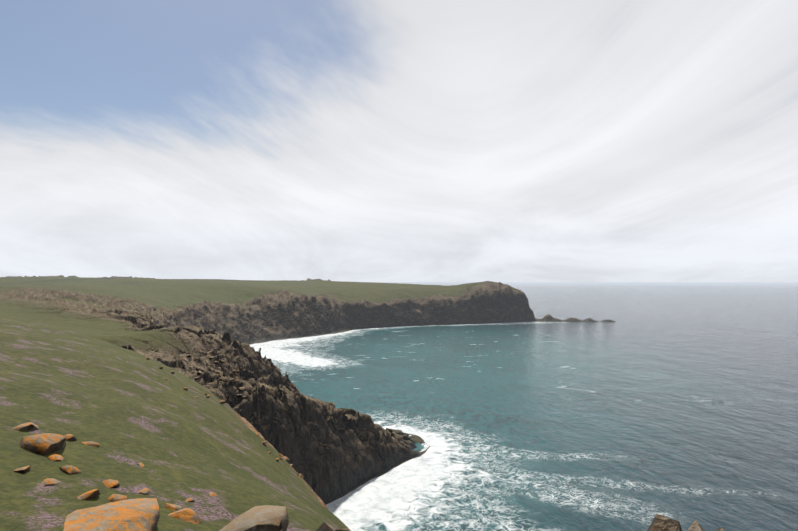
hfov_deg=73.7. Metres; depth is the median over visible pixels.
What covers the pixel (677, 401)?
sea
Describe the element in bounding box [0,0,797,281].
sky
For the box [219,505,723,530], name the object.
boulders
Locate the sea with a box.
[250,282,797,530]
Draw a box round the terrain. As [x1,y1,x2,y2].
[0,275,615,530]
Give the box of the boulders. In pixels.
[11,348,325,530]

